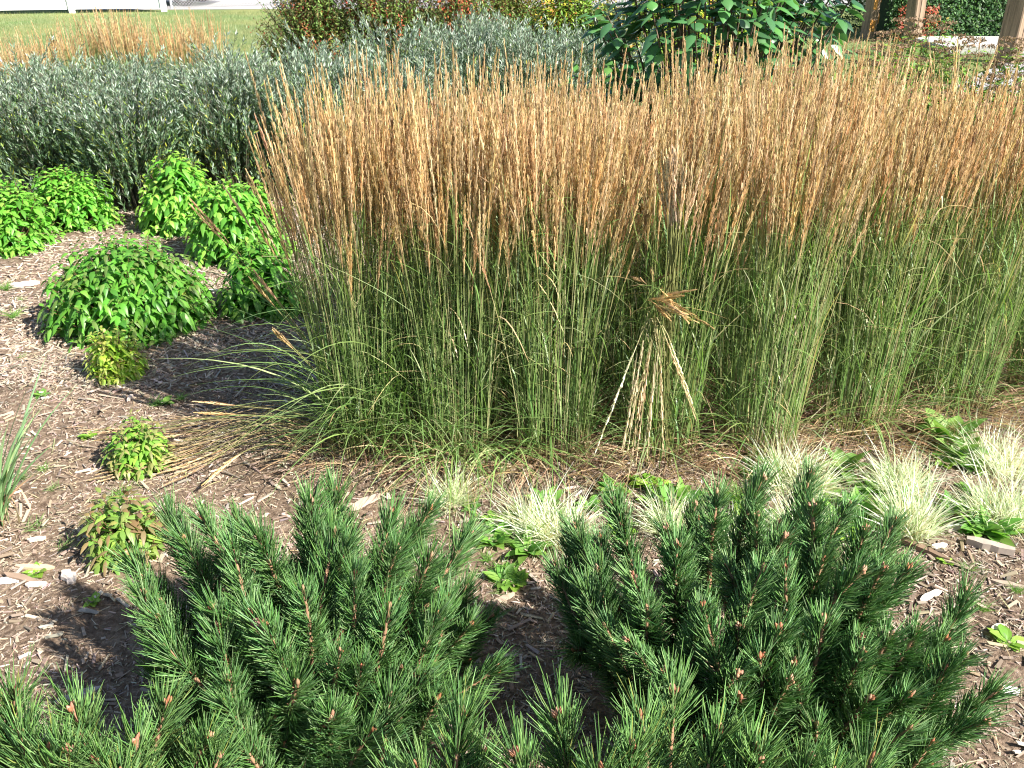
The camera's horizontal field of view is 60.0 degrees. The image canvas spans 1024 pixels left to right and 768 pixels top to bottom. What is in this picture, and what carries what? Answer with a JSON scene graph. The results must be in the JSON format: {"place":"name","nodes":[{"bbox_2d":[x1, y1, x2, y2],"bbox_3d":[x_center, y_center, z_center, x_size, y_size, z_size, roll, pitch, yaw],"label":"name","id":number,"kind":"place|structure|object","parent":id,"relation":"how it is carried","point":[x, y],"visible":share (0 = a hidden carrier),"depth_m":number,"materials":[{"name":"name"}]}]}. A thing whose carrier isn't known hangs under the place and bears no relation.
{"place":"outdoors","nodes":[
{"label":"outdoors","id":0,"kind":"place"},
{"bbox_2d":[54,0,849,9],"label":"gravel yard","id":1,"kind":"structure","parent":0,"point":[241,5],"depth_m":23.70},
{"bbox_2d":[0,6,1017,113],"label":"ground","id":2,"kind":"structure","parent":0,"point":[215,11],"depth_m":18.29,"materials":[{"name":"plant"}]},
{"bbox_2d":[0,0,166,12],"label":"white fence","id":3,"kind":"object","parent":2,"relation":"on","point":[44,4],"visible":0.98,"depth_m":21.47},
{"bbox_2d":[247,0,372,81],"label":"autumn shrub","id":4,"kind":"object","parent":2,"relation":"on","point":[301,21],"visible":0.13,"depth_m":8.74,"materials":[{"name":"green plant"}]},
{"bbox_2d":[312,0,442,78],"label":"autumn shrub","id":5,"kind":"object","parent":2,"relation":"on","point":[397,12],"visible":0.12,"depth_m":8.68,"materials":[{"name":"green plant"}]},
{"bbox_2d":[412,0,515,44],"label":"autumn shrub","id":6,"kind":"object","parent":2,"relation":"on","point":[463,6],"visible":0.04,"depth_m":8.66,"materials":[{"name":"green plant"}]},
{"bbox_2d":[466,0,545,37],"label":"autumn shrub","id":7,"kind":"object","parent":2,"relation":"on","point":[521,11],"visible":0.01,"depth_m":9.05,"materials":[{"name":"green plant"}]},
{"bbox_2d":[512,0,629,47],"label":"autumn shrub","id":8,"kind":"object","parent":2,"relation":"on","point":[569,10],"visible":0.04,"depth_m":8.10,"materials":[{"name":"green plant"}]},
{"bbox_2d":[589,0,726,101],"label":"shrub","id":9,"kind":"object","parent":2,"relation":"on","point":[701,12],"visible":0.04,"depth_m":7.93,"materials":[{"name":"green plant"}]},
{"bbox_2d":[700,0,865,31],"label":"shrub","id":10,"kind":"object","parent":2,"relation":"on","point":[862,2],"visible":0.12,"depth_m":17.93,"materials":[{"name":"green plant"}]},
{"bbox_2d":[860,0,881,39],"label":"wooden post","id":11,"kind":"object","parent":2,"relation":"on","point":[871,15],"visible":0.95,"depth_m":16.11,"materials":[{"name":"brown wood"}]},
{"bbox_2d":[903,0,926,43],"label":"wooden post","id":12,"kind":"object","parent":2,"relation":"on","point":[915,8],"visible":0.48,"depth_m":15.42,"materials":[{"name":"brown wood"}]},
{"bbox_2d":[875,0,1006,40],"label":"clipped hedge","id":13,"kind":"object","parent":2,"relation":"on","point":[978,17],"visible":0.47,"depth_m":15.94,"materials":[{"name":"green plant"}]},
{"bbox_2d":[0,154,1023,767],"bbox_3d":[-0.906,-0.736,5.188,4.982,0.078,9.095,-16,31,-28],"label":"wood chip mulch","id":14,"kind":"object","parent":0,"point":[172,383],"visible":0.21,"depth_m":3.12,"materials":[{"name":"wood"}]},
{"bbox_2d":[0,29,46,87],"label":"feather reed grass","id":15,"kind":"object","parent":14,"relation":"on","point":[4,59],"depth_m":7.52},
{"bbox_2d":[0,26,62,80],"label":"feather reed grass","id":16,"kind":"object","parent":14,"relation":"on","point":[35,49],"depth_m":7.65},
{"bbox_2d":[0,357,64,529],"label":"blue green grass","id":17,"kind":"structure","parent":14,"relation":"on","point":[7,472],"depth_m":2.87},
{"bbox_2d":[0,174,67,258],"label":"green shrub","id":18,"kind":"object","parent":14,"relation":"on","point":[15,209],"visible":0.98,"depth_m":5.26,"materials":[{"name":"green plant"}]},
{"bbox_2d":[0,36,107,179],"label":"silver shrub","id":19,"kind":"object","parent":14,"relation":"on","point":[48,74],"visible":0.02,"depth_m":6.64,"materials":[{"name":"green plant"}]},
{"bbox_2d":[0,42,123,200],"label":"silver shrub","id":20,"kind":"object","parent":14,"relation":"on","point":[30,142],"visible":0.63,"depth_m":5.96,"materials":[{"name":"green plant"}]},
{"bbox_2d":[31,17,106,80],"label":"feather reed grass","id":21,"kind":"object","parent":14,"relation":"on","point":[61,45],"depth_m":7.86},
{"bbox_2d":[20,164,125,234],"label":"green shrub","id":22,"kind":"object","parent":14,"relation":"on","point":[80,204],"visible":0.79,"depth_m":5.70,"materials":[{"name":"green plant"}]},
{"bbox_2d":[65,0,135,82],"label":"feather reed grass","id":23,"kind":"object","parent":14,"relation":"on","point":[92,37],"depth_m":7.97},
{"bbox_2d":[82,325,151,386],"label":"green shrub","id":24,"kind":"object","parent":14,"relation":"on","point":[109,362],"visible":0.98,"depth_m":3.75,"materials":[{"name":"green plant"}]},
{"bbox_2d":[34,55,206,218],"bbox_3d":[-2.581,-1.684,6.014,1.287,1.010,0.981,17,32,30],"label":"silver shrub","id":25,"kind":"object","parent":14,"relation":"on","point":[147,141],"visible":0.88,"depth_m":5.85,"materials":[{"name":"green plant"}]},
{"bbox_2d":[74,486,167,576],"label":"green shrub","id":26,"kind":"object","parent":14,"relation":"on","point":[121,523],"visible":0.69,"depth_m":2.67,"materials":[{"name":"green plant"}]},
{"bbox_2d":[0,645,250,767],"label":"mugo pine","id":27,"kind":"object","parent":14,"relation":"on","point":[77,742],"visible":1,"depth_m":1.54,"materials":[{"name":"green plant"}]},
{"bbox_2d":[53,37,198,168],"bbox_3d":[-2.922,-2.145,6.832,1.004,1.061,1.208,-16,31,-28],"label":"silver shrub","id":28,"kind":"object","parent":14,"relation":"on","point":[109,65],"visible":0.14,"depth_m":6.73,"materials":[{"name":"green plant"}]},
{"bbox_2d":[91,2,161,93],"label":"feather reed grass","id":29,"kind":"object","parent":14,"relation":"on","point":[134,36],"depth_m":7.75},
{"bbox_2d":[37,230,224,353],"bbox_3d":[-1.863,-0.418,4.315,0.848,0.659,0.836,0,27,0],"label":"green shrub","id":30,"kind":"object","parent":14,"relation":"on","point":[147,291],"visible":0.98,"depth_m":4.12,"materials":[{"name":"green plant"}]},
{"bbox_2d":[96,409,179,481],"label":"green shrub","id":31,"kind":"object","parent":14,"relation":"on","point":[142,447],"visible":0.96,"depth_m":3.13,"materials":[{"name":"green plant"}]},
{"bbox_2d":[119,15,180,92],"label":"feather reed grass","id":32,"kind":"object","parent":14,"relation":"on","point":[153,47],"depth_m":7.90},
{"bbox_2d":[135,150,211,240],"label":"green shrub","id":33,"kind":"object","parent":14,"relation":"on","point":[168,208],"visible":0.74,"depth_m":5.57,"materials":[{"name":"green plant"}]},
{"bbox_2d":[144,10,211,79],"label":"feather reed grass","id":34,"kind":"object","parent":14,"relation":"on","point":[181,52],"depth_m":8.00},
{"bbox_2d":[167,7,234,72],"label":"feather reed grass","id":35,"kind":"object","parent":14,"relation":"on","point":[202,35],"depth_m":8.16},
{"bbox_2d":[138,30,304,192],"bbox_3d":[-1.986,-1.889,6.225,1.134,1.146,1.044,5,27,10],"label":"silver shrub","id":36,"kind":"object","parent":14,"relation":"on","point":[226,143],"visible":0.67,"depth_m":6.05,"materials":[{"name":"green plant"}]},
{"bbox_2d":[154,31,296,173],"bbox_3d":[-2.179,-2.211,7.002,0.981,1.054,1.287,13,30,23],"label":"silver shrub","id":37,"kind":"object","parent":14,"relation":"on","point":[208,56],"visible":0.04,"depth_m":6.82,"materials":[{"name":"green plant"}]},
{"bbox_2d":[180,175,299,269],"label":"green shrub","id":38,"kind":"object","parent":14,"relation":"on","point":[221,211],"visible":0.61,"depth_m":5.09,"materials":[{"name":"green plant"}]},
{"bbox_2d":[215,235,315,323],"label":"green shrub","id":39,"kind":"object","parent":14,"relation":"on","point":[254,258],"visible":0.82,"depth_m":4.38,"materials":[{"name":"green plant"}]},
{"bbox_2d":[233,34,379,195],"bbox_3d":[-1.419,-1.953,6.384,1.004,1.141,1.208,16,31,28],"label":"silver shrub","id":40,"kind":"object","parent":14,"relation":"on","point":[299,84],"visible":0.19,"depth_m":6.12,"materials":[{"name":"green plant"}]},
{"bbox_2d":[97,462,531,767],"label":"mugo pine","id":41,"kind":"object","parent":14,"relation":"on","point":[316,698],"visible":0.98,"depth_m":1.91,"materials":[{"name":"green plant"}]},
{"bbox_2d":[251,19,385,109],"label":"silver shrub","id":42,"kind":"object","parent":14,"relation":"on","point":[306,50],"visible":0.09,"depth_m":6.90,"materials":[{"name":"green plant"}]},
{"bbox_2d":[78,40,626,519],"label":"feather reed grass","id":43,"kind":"object","parent":14,"relation":"on","point":[360,338],"depth_m":2.97,"materials":[{"name":"plant"}]},
{"bbox_2d":[238,39,522,453],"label":"feather reed grass","id":44,"kind":"object","parent":14,"relation":"on","point":[390,80],"depth_m":3.16,"materials":[{"name":"plant"}]},
{"bbox_2d":[330,0,464,99],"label":"silver shrub","id":45,"kind":"object","parent":14,"relation":"on","point":[416,41],"visible":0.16,"depth_m":7.15,"materials":[{"name":"green plant"}]},
{"bbox_2d":[331,38,464,144],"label":"silver shrub","id":46,"kind":"object","parent":14,"relation":"on","point":[371,67],"visible":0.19,"depth_m":6.32,"materials":[{"name":"green plant"}]},
{"bbox_2d":[360,660,514,767],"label":"mugo pine","id":47,"kind":"object","parent":14,"relation":"on","point":[454,743],"visible":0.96,"depth_m":1.61,"materials":[{"name":"green plant"}]},
{"bbox_2d":[387,455,502,524],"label":"variegated oat grass","id":48,"kind":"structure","parent":14,"relation":"on","point":[463,496],"depth_m":2.97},
{"bbox_2d":[270,41,632,536],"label":"feather reed grass","id":49,"kind":"object","parent":14,"relation":"on","point":[482,350],"depth_m":2.94,"materials":[{"name":"plant"}]},
{"bbox_2d":[333,51,581,488],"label":"feather reed grass","id":50,"kind":"object","parent":14,"relation":"on","point":[466,170],"depth_m":3.23,"materials":[{"name":"plant"}]},
{"bbox_2d":[394,2,523,103],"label":"silver shrub","id":51,"kind":"object","parent":14,"relation":"on","point":[487,21],"visible":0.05,"depth_m":7.47,"materials":[{"name":"green plant"}]},
{"bbox_2d":[401,11,536,125],"bbox_3d":[-0.310,-2.317,7.040,1.287,1.184,0.981,16,31,28],"label":"silver shrub","id":52,"kind":"object","parent":14,"relation":"on","point":[481,36],"visible":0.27,"depth_m":6.83,"materials":[{"name":"green plant"}]},
{"bbox_2d":[441,0,543,54],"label":"silver shrub","id":53,"kind":"object","parent":14,"relation":"on","point":[483,16],"visible":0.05,"depth_m":7.91,"materials":[{"name":"green plant"}]},
{"bbox_2d":[474,521,515,549],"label":"weed","id":54,"kind":"object","parent":14,"relation":"on","point":[500,540],"visible":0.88,"depth_m":2.79,"materials":[{"name":"green plant"}]},
{"bbox_2d":[482,564,519,591],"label":"ground weed","id":55,"kind":"object","parent":14,"relation":"on","point":[499,573],"visible":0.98,"depth_m":2.65,"materials":[{"name":"green plant"}]},
{"bbox_2d":[0,299,1023,767],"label":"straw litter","id":56,"kind":"object","parent":14,"relation":"on","point":[406,513],"visible":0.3,"depth_m":3.08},
{"bbox_2d":[427,56,601,401],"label":"feather reed grass","id":57,"kind":"object","parent":14,"relation":"on","point":[467,95],"depth_m":3.56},
{"bbox_2d":[465,1,592,83],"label":"silver shrub","id":58,"kind":"object","parent":14,"relation":"on","point":[545,37],"visible":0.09,"depth_m":7.25,"materials":[{"name":"green plant"}]},
{"bbox_2d":[506,525,553,564],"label":"ground weed","id":59,"kind":"object","parent":14,"relation":"on","point":[519,547],"visible":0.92,"depth_m":2.76,"materials":[{"name":"green plant"}]},
{"bbox_2d":[467,17,603,145],"bbox_3d":[0.211,-2.217,6.891,0.981,1.162,1.287,6,28,11],"label":"silver shrub","id":60,"kind":"object","parent":14,"relation":"on","point":[524,46],"visible":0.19,"depth_m":6.65,"materials":[{"name":"green plant"}]},
{"bbox_2d":[458,51,621,347],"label":"feather reed grass","id":61,"kind":"object","parent":14,"relation":"on","point":[563,80],"depth_m":3.83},
{"bbox_2d":[465,463,617,565],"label":"variegated oat grass","id":62,"kind":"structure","parent":14,"relation":"on","point":[544,530],"depth_m":2.82,"materials":[{"name":"plant"}]},
{"bbox_2d":[406,72,722,478],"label":"feather reed grass","id":63,"kind":"object","parent":14,"relation":"on","point":[597,122],"depth_m":3.22,"materials":[{"name":"plant"}]},
{"bbox_2d":[374,40,762,512],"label":"feather reed grass","id":64,"kind":"object","parent":14,"relation":"on","point":[595,205],"depth_m":2.89,"materials":[{"name":"plant"}]},
{"bbox_2d":[532,0,660,125],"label":"silver shrub","id":65,"kind":"object","parent":14,"relation":"on","point":[576,51],"visible":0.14,"depth_m":6.92,"materials":[{"name":"green plant"}]},
{"bbox_2d":[524,71,713,342],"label":"feather reed grass","id":66,"kind":"object","parent":14,"relation":"on","point":[605,110],"depth_m":3.89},
{"bbox_2d":[517,57,747,418],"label":"feather reed grass","id":67,"kind":"object","parent":14,"relation":"on","point":[622,116],"depth_m":3.40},
{"bbox_2d":[509,67,771,442],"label":"feather reed grass","id":68,"kind":"object","parent":14,"relation":"on","point":[689,138],"depth_m":3.40,"materials":[{"name":"plant"}]},
{"bbox_2d":[483,56,836,507],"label":"feather reed grass","id":69,"kind":"object","parent":14,"relation":"on","point":[659,366],"depth_m":2.93,"materials":[{"name":"plant"}]},
{"bbox_2d":[625,474,709,543],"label":"variegated oat grass","id":70,"kind":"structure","parent":14,"relation":"on","point":[674,511],"depth_m":2.86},
{"bbox_2d":[551,62,786,386],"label":"feather reed grass","id":71,"kind":"object","parent":14,"relation":"on","point":[689,118],"depth_m":3.65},
{"bbox_2d":[646,478,699,517],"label":"ground weed","id":72,"kind":"object","parent":14,"relation":"on","point":[669,490],"visible":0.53,"depth_m":3.00,"materials":[{"name":"green plant"}]},
{"bbox_2d":[479,637,911,767],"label":"mugo pine","id":73,"kind":"object","parent":14,"relation":"on","point":[637,735],"visible":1,"depth_m":1.49,"materials":[{"name":"green plant"}]},
{"bbox_2d":[636,24,787,328],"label":"feather reed grass","id":74,"kind":"object","parent":14,"relation":"on","point":[681,80],"depth_m":3.85,"materials":[{"name":"plant"}]},
{"bbox_2d":[558,0,865,226],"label":"lilac shrub","id":75,"kind":"object","parent":14,"relation":"on","point":[769,28],"visible":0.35,"depth_m":4.65,"materials":[{"name":"green plant"}]},
{"bbox_2d":[627,34,864,428],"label":"feather reed grass","id":76,"kind":"object","parent":14,"relation":"on","point":[749,205],"depth_m":3.46,"materials":[{"name":"plant"}]},
{"bbox_2d":[602,22,919,507],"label":"feather reed grass","id":77,"kind":"object","parent":14,"relation":"on","point":[819,182],"depth_m":2.92,"materials":[{"name":"plant"}]},
{"bbox_2d":[536,452,1023,767],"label":"mugo pine","id":78,"kind":"object","parent":14,"relation":"on","point":[797,629],"visible":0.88,"depth_m":1.83,"materials":[{"name":"green plant"}]},
{"bbox_2d":[722,39,850,328],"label":"feather reed grass","id":79,"kind":"object","parent":14,"relation":"on","point":[785,58],"depth_m":3.92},
{"bbox_2d":[684,26,889,392],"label":"feather reed grass","id":80,"kind":"object","parent":14,"relation":"on","point":[840,63],"depth_m":3.68,"materials":[{"name":"plant"}]},
{"bbox_2d":[732,417,897,501],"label":"variegated oat grass","id":81,"kind":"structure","parent":14,"relation":"on","point":[792,463],"depth_m":3.05,"materials":[{"name":"plant"}]},
{"bbox_2d":[823,447,871,485],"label":"weed","id":82,"kind":"object","parent":14,"relation":"on","point":[855,458],"visible":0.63,"depth_m":3.15,"materials":[{"name":"green plant"}]},
{"bbox_2d":[763,28,937,359],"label":"feather reed grass","id":83,"kind":"object","parent":14,"relation":"on","point":[896,77],"depth_m":3.87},
{"bbox_2d":[707,38,1023,495],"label":"feather reed grass","id":84,"kind":"object","parent":14,"relation":"on","point":[847,378],"depth_m":3.08,"materials":[{"name":"plant"}]},
{"bbox_2d":[797,30,935,185],"bbox_3d":[2.280,-1.608,5.805,1.144,1.327,1.040,0,27,0],"label":"spirea","id":85,"kind":"object","parent":14,"relation":"on","point":[896,52],"visible":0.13,"depth_m":5.57,"materials":[{"name":"green plant"}]},
{"bbox_2d":[798,57,951,245],"bbox_3d":[2.214,-1.251,5.183,1.009,1.244,0.922,0,27,0],"label":"spirea","id":86,"kind":"object","parent":14,"relation":"on","point":[925,60],"visible":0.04,"depth_m":4.97,"materials":[{"name":"green plant"}]},
{"bbox_2d":[760,79,1001,425],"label":"feather reed grass","id":87,"kind":"object","parent":14,"relation":"on","point":[898,238],"depth_m":3.60,"materials":[{"name":"plant"}]},
{"bbox_2d":[846,430,953,503],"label":"variegated oat grass","id":88,"kind":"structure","parent":14,"relation":"on","point":[900,471],"depth_m":3.04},
{"bbox_2d":[826,454,978,550],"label":"variegated oat grass","id":89,"kind":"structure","parent":14,"relation":"on","point":[917,528],"depth_m":2.79,"materials":[{"name":"plant"}]},
{"bbox_2d":[815,36,1023,468],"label":"feather reed grass","id":90,"kind":"object","parent":14,"relation":"on","point":[989,321],"depth_m":3.32,"materials":[{"name":"plant"}]},
{"bbox_2d":[819,80,1023,393],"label":"feather reed grass","id":91,"kind":"object","parent":14,"relation":"on","point":[971,270],"depth_m":3.78,"materials":[{"name":"plant"}]},
{"bbox_2d":[867,14,976,115],"bbox_3d":[2.735,-1.818,6.150,1.167,1.404,1.110,0,27,0],"label":"spirea","id":92,"kind":"object","parent":14,"relation":"on","point":[913,35],"visible":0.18,"depth_m":5.86,"materials":[{"name":"green plant"}]},
{"bbox_2d":[894,536,949,559],"bbox_3d":[1.262,0.506,2.734,0.170,0.016,0.023,25,36,36],"label":"wood chip","id":93,"kind":"object","parent":14,"relation":"on","point":[931,551],"visible":0.74,"depth_m":2.72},
{"bbox_2d":[842,119,1022,361],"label":"feather reed grass","id":94,"kind":"object","parent":14,"relation":"on","point":[928,250],"depth_m":4.06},
{"bbox_2d":[913,407,987,446],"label":"weed","id":95,"kind":"object","parent":14,"relation":"on","point":[953,430],"visible":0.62,"depth_m":3.32,"materials":[{"name":"green plant"}]},
{"bbox_2d":[918,426,988,459],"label":"weed","id":96,"kind":"object","parent":14,"relation":"on","point":[971,446],"visible":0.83,"depth_m":3.24,"materials":[{"name":"green plant"}]},
{"bbox_2d":[905,96,1023,367],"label":"feather reed grass","id":97,"kind":"object","parent":14,"relation":"on","point":[1003,264],"depth_m":3.96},
{"bbox_2d":[918,33,1023,122],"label":"spirea","id":98,"kind":"object","parent":14,"relation":"on","point":[999,65],"visible":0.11,"depth_m":5.68,"materials":[{"name":"green plant"}]},
{"bbox_2d":[922,437,1023,543],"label":"variegated oat grass","id":99,"kind":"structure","parent":14,"relation":"on","point":[1000,506],"depth_m":2.89,"materials":[{"name":"plant"}]},
{"bbox_2d":[930,409,1023,500],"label":"variegated oat grass","id":100,"kind":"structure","parent":14,"relation":"on","point":[1003,464],"depth_m":3.18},
{"bbox_2d":[933,92,1023,422],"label":"feather reed grass","id":101,"kind":"object","parent":14,"relation":"on","point":[1018,348],"depth_m":3.61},
{"bbox_2d":[952,507,1008,537],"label":"ground weed","id":102,"kind":"object","parent":14,"relation":"on","point":[992,526],"visible":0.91,"depth_m":2.82,"materials":[{"name":"green plant"}]},
{"bbox_2d":[944,73,1023,261],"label":"spirea","id":103,"kind":"object","parent":14,"relation":"on","point":[1009,89],"visible":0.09,"depth_m":4.91,"materials":[{"name":"green plant"}]},
{"bbox_2d":[965,536,1015,555],"bbox_3d":[1.477,0.499,2.739,0.135,0.024,0.034,13,30,20],"label":"wood chip","id":104,"kind":"object","parent":14,"relation":"on","point":[986,544],"visible":1,"depth_m":2.73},
{"bbox_2d":[962,505,1023,548],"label":"ground weed","id":105,"kind":"object","parent":14,"relation":"on","point":[1006,541],"visible":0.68,"depth_m":2.81,"materials":[{"name":"green plant"}]},
{"bbox_2d":[974,38,1023,123],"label":"spirea","id":106,"kind":"object","parent":14,"relation":"on","point":[1016,63],"visible":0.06,"depth_m":5.55,"materials":[{"name":"green plant"}]},
{"bbox_2d":[988,624,1023,652],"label":"weed","id":107,"kind":"object","parent":14,"relation":"on","point":[1003,630],"visible":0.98,"depth_m":2.39,"materials":[{"name":"green plant"}]},
{"bbox_2d":[913,36,1023,53],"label":"pavement","id":108,"kind":"structure","parent":0,"point":[989,39],"depth_m":14.90,"materials":[{"name":"concrete"}]},
{"bbox_2d":[959,55,1023,93],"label":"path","id":109,"kind":"structure","parent":0,"point":[1021,65],"depth_m":12.03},
{"bbox_2d":[994,0,1023,63],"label":"wooden post","id":110,"kind":"object","parent":109,"relation":"on","point":[1013,22],"visible":0.57,"depth_m":13.04,"materials":[{"name":"brown wood"}]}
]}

